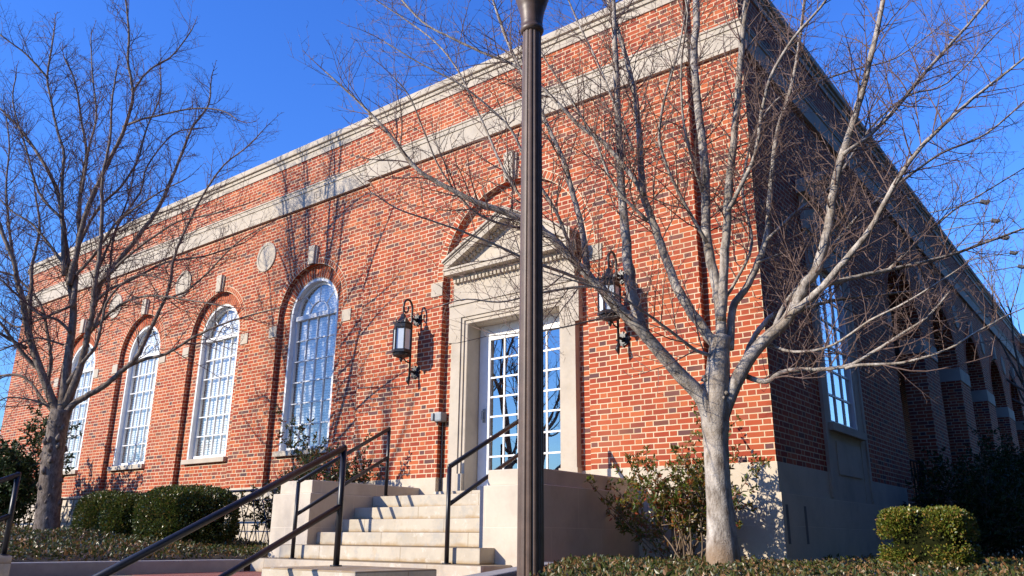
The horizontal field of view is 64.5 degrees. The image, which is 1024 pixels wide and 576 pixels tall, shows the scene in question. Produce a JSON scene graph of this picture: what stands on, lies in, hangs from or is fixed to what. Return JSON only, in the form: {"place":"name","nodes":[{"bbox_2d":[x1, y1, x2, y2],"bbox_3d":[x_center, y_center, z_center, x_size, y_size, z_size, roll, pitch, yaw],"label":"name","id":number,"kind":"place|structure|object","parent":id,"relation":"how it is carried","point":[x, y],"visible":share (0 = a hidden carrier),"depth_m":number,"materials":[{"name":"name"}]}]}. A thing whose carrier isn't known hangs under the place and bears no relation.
{"place":"outdoors","nodes":[
{"label":"outdoors","id":0,"kind":"place"},
{"bbox_2d":[124,571,261,575],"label":"plaza paving","id":1,"kind":"structure","parent":0,"point":[246,573],"depth_m":8.92,"materials":[{"name":"grey concrete"}]},
{"bbox_2d":[250,468,638,575],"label":"entrance steps","id":2,"kind":"structure","parent":1,"relation":"on","point":[402,527],"depth_m":9.11,"materials":[{"name":"concrete"}]},
{"bbox_2d":[288,427,390,558],"bbox_3d":[-2.162,2.588,10.470,0.091,1.740,1.551,-13,-22,36],"label":"handrail","id":3,"kind":"object","parent":2,"relation":"on","point":[328,464],"visible":0.91,"depth_m":10.39,"materials":[{"name":"black metal"}]},
{"bbox_2d":[442,419,517,563],"bbox_3d":[-0.216,2.153,9.028,0.091,1.755,1.521,-13,-22,36],"label":"handrail","id":4,"kind":"object","parent":2,"relation":"on","point":[449,501],"visible":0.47,"depth_m":8.60,"materials":[{"name":"black metal"}]},
{"bbox_2d":[0,0,1023,431],"label":"sky","id":5,"kind":"structure","parent":0,"point":[248,40],"materials":[{"name":"blue"}]},
{"bbox_2d":[0,0,1023,566],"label":"brick building","id":6,"kind":"structure","parent":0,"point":[844,450],"depth_m":12.81,"materials":[{"name":"brick"}]},
{"bbox_2d":[63,344,94,474],"bbox_3d":[-10.617,2.937,19.827,1.470,3.207,0.276,-13,-22,36],"label":"window","id":7,"kind":"structure","parent":6,"relation":"in","point":[82,407],"depth_m":19.88,"materials":[{"name":"white glass"}]},
{"bbox_2d":[107,326,159,470],"bbox_3d":[-8.271,2.415,18.064,1.470,3.207,0.276,-13,-22,36],"label":"window","id":8,"kind":"structure","parent":6,"relation":"in","point":[138,463],"depth_m":18.18,"materials":[{"name":"white glass"}]},
{"bbox_2d":[180,304,239,464],"bbox_3d":[-5.926,1.893,16.302,1.470,3.207,0.276,-13,-22,36],"label":"window","id":9,"kind":"structure","parent":6,"relation":"in","point":[229,372],"depth_m":16.41,"materials":[{"name":"white paint"}]},
{"bbox_2d":[272,278,337,456],"bbox_3d":[-3.580,1.370,14.540,1.470,3.207,0.276,-13,-22,36],"label":"window","id":10,"kind":"structure","parent":6,"relation":"in","point":[328,311],"depth_m":14.70,"materials":[{"name":"glass"}]},
{"bbox_2d":[391,299,421,385],"bbox_3d":[-1.625,0.811,12.455,0.274,1.355,0.490,-13,-22,36],"label":"wall lantern","id":11,"kind":"object","parent":6,"relation":"attached to","point":[402,344],"depth_m":12.35,"materials":[{"name":"black metal"}]},
{"bbox_2d":[431,412,446,490],"bbox_3d":[-1.082,2.406,11.809,0.180,1.190,0.174,-13,-22,36],"label":"grey junction box","id":12,"kind":"object","parent":6,"relation":"attached to","point":[439,417],"visible":0.96,"depth_m":11.90,"materials":[{"name":"metal"}]},
{"bbox_2d":[477,313,560,489],"bbox_3d":[0.156,1.614,11.468,1.656,2.425,0.117,-13,-22,36],"label":"double door","id":13,"kind":"structure","parent":6,"relation":"in","point":[486,343],"depth_m":11.80,"materials":[{"name":"white paint"}]},
{"bbox_2d":[566,239,581,253],"bbox_3d":[0.909,-0.546,11.027,0.328,0.196,0.199,14,-22,-37],"label":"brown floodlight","id":14,"kind":"object","parent":6,"relation":"attached to","point":[578,245],"visible":0.27,"depth_m":10.89,"materials":[{"name":"metal"}]},
{"bbox_2d":[597,251,629,354],"bbox_3d":[1.280,0.165,10.273,0.274,1.355,0.490,-13,-22,36],"label":"wall lantern","id":15,"kind":"object","parent":6,"relation":"attached to","point":[622,339],"depth_m":10.20,"materials":[{"name":"black metal"}]},
{"bbox_2d":[816,271,857,429],"bbox_3d":[4.479,0.857,11.359,0.110,2.210,1.240,-13,-22,36],"label":"side window","id":16,"kind":"structure","parent":6,"relation":"in","point":[840,391],"depth_m":11.42,"materials":[{"name":"glass"}]},
{"bbox_2d":[909,458,928,509],"bbox_3d":[7.134,3.558,14.523,0.054,1.050,2.404,-13,-22,36],"label":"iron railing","id":17,"kind":"object","parent":6,"relation":"attached to","point":[920,468],"visible":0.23,"depth_m":15.00,"materials":[{"name":"black metal"}]},
{"bbox_2d":[929,199,989,212],"bbox_3d":[10.356,-1.860,18.844,1.324,0.159,0.135,-13,-22,36],"label":"parapet floodlight","id":18,"kind":"object","parent":6,"relation":"on","point":[981,200],"visible":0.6,"depth_m":18.65,"materials":[{"name":"grey metal"}]},
{"bbox_2d":[943,218,1000,230],"bbox_3d":[11.238,-1.519,19.917,1.324,0.159,0.135,-13,-22,36],"label":"parapet floodlight","id":19,"kind":"object","parent":6,"relation":"on","point":[994,220],"visible":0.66,"depth_m":19.80,"materials":[{"name":"grey metal"}]},
{"bbox_2d":[959,235,1009,245],"bbox_3d":[12.120,-1.178,20.989,1.324,0.159,0.135,-13,-22,36],"label":"parapet floodlight","id":20,"kind":"object","parent":6,"relation":"on","point":[987,240],"visible":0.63,"depth_m":20.93,"materials":[{"name":"grey metal"}]},
{"bbox_2d":[965,250,1017,260],"bbox_3d":[13.002,-0.838,22.062,1.324,0.159,0.135,-13,-22,36],"label":"parapet floodlight","id":21,"kind":"object","parent":6,"relation":"on","point":[1012,252],"visible":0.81,"depth_m":21.82,"materials":[{"name":"grey metal"}]},
{"bbox_2d":[976,264,1023,273],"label":"parapet floodlight","id":22,"kind":"object","parent":6,"relation":"on","point":[1020,266],"visible":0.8,"depth_m":22.94,"materials":[{"name":"grey metal"}]},
{"label":"ground","id":23,"kind":"structure","parent":0,"visible":0},
{"bbox_2d":[0,523,268,570],"bbox_3d":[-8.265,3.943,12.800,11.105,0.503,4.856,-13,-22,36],"label":"ground cover","id":24,"kind":"object","parent":23,"relation":"on","point":[26,533],"visible":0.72,"depth_m":10.06,"materials":[{"name":"green plant"}]},
{"bbox_2d":[0,396,82,527],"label":"tall evergreen shrub","id":25,"kind":"object","parent":24,"relation":"on","point":[13,460],"visible":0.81,"depth_m":16.91,"materials":[{"name":"green plant"}]},
{"bbox_2d":[68,489,123,537],"bbox_3d":[-6.630,3.821,13.368,1.329,0.980,1.157,-13,-22,36],"label":"clipped shrub","id":26,"kind":"object","parent":24,"relation":"on","point":[89,513],"visible":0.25,"depth_m":13.09,"materials":[{"name":"green plant"}]},
{"bbox_2d":[95,490,153,540],"bbox_3d":[-5.856,3.617,12.619,1.033,0.923,1.113,-13,-22,36],"label":"clipped shrub","id":27,"kind":"object","parent":24,"relation":"on","point":[119,513],"visible":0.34,"depth_m":12.27,"materials":[{"name":"green plant"}]},
{"bbox_2d":[9,559,243,575],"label":"kerb","id":28,"kind":"structure","parent":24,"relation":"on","point":[79,568],"depth_m":8.73,"materials":[{"name":"concrete"}]},
{"bbox_2d":[13,488,277,540],"bbox_3d":[-8.181,4.579,15.759,14.424,1.040,0.054,-13,-22,36],"label":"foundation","id":29,"kind":"object","parent":24,"relation":"on","point":[234,491],"visible":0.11,"depth_m":12.80,"materials":[{"name":"beige concrete"}]},
{"bbox_2d":[0,0,315,537],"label":"bare tree","id":30,"kind":"object","parent":24,"relation":"on","point":[47,507],"visible":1,"depth_m":13.46,"materials":[{"name":"brown plant"}]},
{"bbox_2d":[129,483,241,549],"bbox_3d":[-4.779,3.391,11.953,1.637,1.024,1.451,-13,-22,36],"label":"clipped shrub","id":31,"kind":"object","parent":24,"relation":"on","point":[178,507],"visible":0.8,"depth_m":11.55,"materials":[{"name":"green plant"}]},
{"bbox_2d":[226,405,384,533],"bbox_3d":[-3.231,3.066,12.620,2.172,2.086,3.007,10,-19,-27],"label":"leafy shrub","id":32,"kind":"object","parent":24,"relation":"on","point":[331,477],"visible":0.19,"depth_m":12.27,"materials":[{"name":"green plant"}]},
{"bbox_2d":[0,555,436,575],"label":"steps","id":33,"kind":"structure","parent":23,"relation":"on","point":[343,570],"depth_m":6.44,"materials":[{"name":"concrete"}]},
{"bbox_2d":[0,472,20,555],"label":"handrail","id":34,"kind":"object","parent":33,"relation":"on","point":[9,516],"visible":1,"depth_m":7.34,"materials":[{"name":"black metal"}]},
{"bbox_2d":[92,445,347,575],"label":"handrail","id":35,"kind":"object","parent":33,"relation":"on","point":[172,538],"visible":0.96,"depth_m":6.49,"materials":[{"name":"black metal"}]},
{"bbox_2d":[465,562,556,575],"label":"kerb","id":36,"kind":"structure","parent":23,"relation":"on","point":[511,571],"depth_m":5.26,"materials":[{"name":"concrete"}]},
{"bbox_2d":[529,552,1023,575],"bbox_3d":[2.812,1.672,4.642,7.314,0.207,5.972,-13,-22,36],"label":"ground cover","id":37,"kind":"object","parent":23,"relation":"on","point":[588,565],"visible":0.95,"depth_m":5.38,"materials":[{"name":"green plant"}]},
{"bbox_2d":[516,0,548,575],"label":"lamp post","id":38,"kind":"object","parent":37,"relation":"on","point":[530,530],"visible":1,"depth_m":5.00,"materials":[{"name":"brown metal"}]},
{"bbox_2d":[288,0,1023,573],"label":"bare tree","id":39,"kind":"object","parent":37,"relation":"on","point":[714,394],"visible":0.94,"depth_m":7.61,"materials":[{"name":"grey plant"}]},
{"bbox_2d":[585,402,771,564],"bbox_3d":[1.643,2.104,8.814,2.204,1.766,1.584,-3,-18,13],"label":"red tinged shrub","id":40,"kind":"object","parent":37,"relation":"on","point":[669,500],"visible":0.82,"depth_m":8.57,"materials":[{"name":"green plant"}]},
{"bbox_2d":[873,504,984,575],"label":"boxy shrub","id":41,"kind":"object","parent":37,"relation":"on","point":[939,533],"visible":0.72,"depth_m":6.83,"materials":[{"name":"green plant"}]},
{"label":"planting bed","id":42,"kind":"structure","parent":23,"relation":"on","visible":0},
{"bbox_2d":[902,427,1023,561],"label":"shaded shrub","id":43,"kind":"object","parent":42,"relation":"on","point":[993,536],"visible":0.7,"depth_m":12.04,"materials":[{"name":"green plant"}]},
{"bbox_2d":[921,435,1023,560],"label":"shaded shrub","id":44,"kind":"object","parent":42,"relation":"on","point":[991,478],"visible":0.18,"depth_m":13.79,"materials":[{"name":"green plant"}]},
{"bbox_2d":[950,215,1023,405],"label":"tree","id":45,"kind":"object","parent":42,"relation":"on","point":[1019,376],"visible":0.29,"depth_m":25.30,"materials":[{"name":"brown plant"}]},
{"bbox_2d":[967,423,1023,550],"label":"shaded shrub","id":46,"kind":"object","parent":42,"relation":"on","point":[1003,454],"visible":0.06,"depth_m":15.98,"materials":[{"name":"green plant"}]}
]}

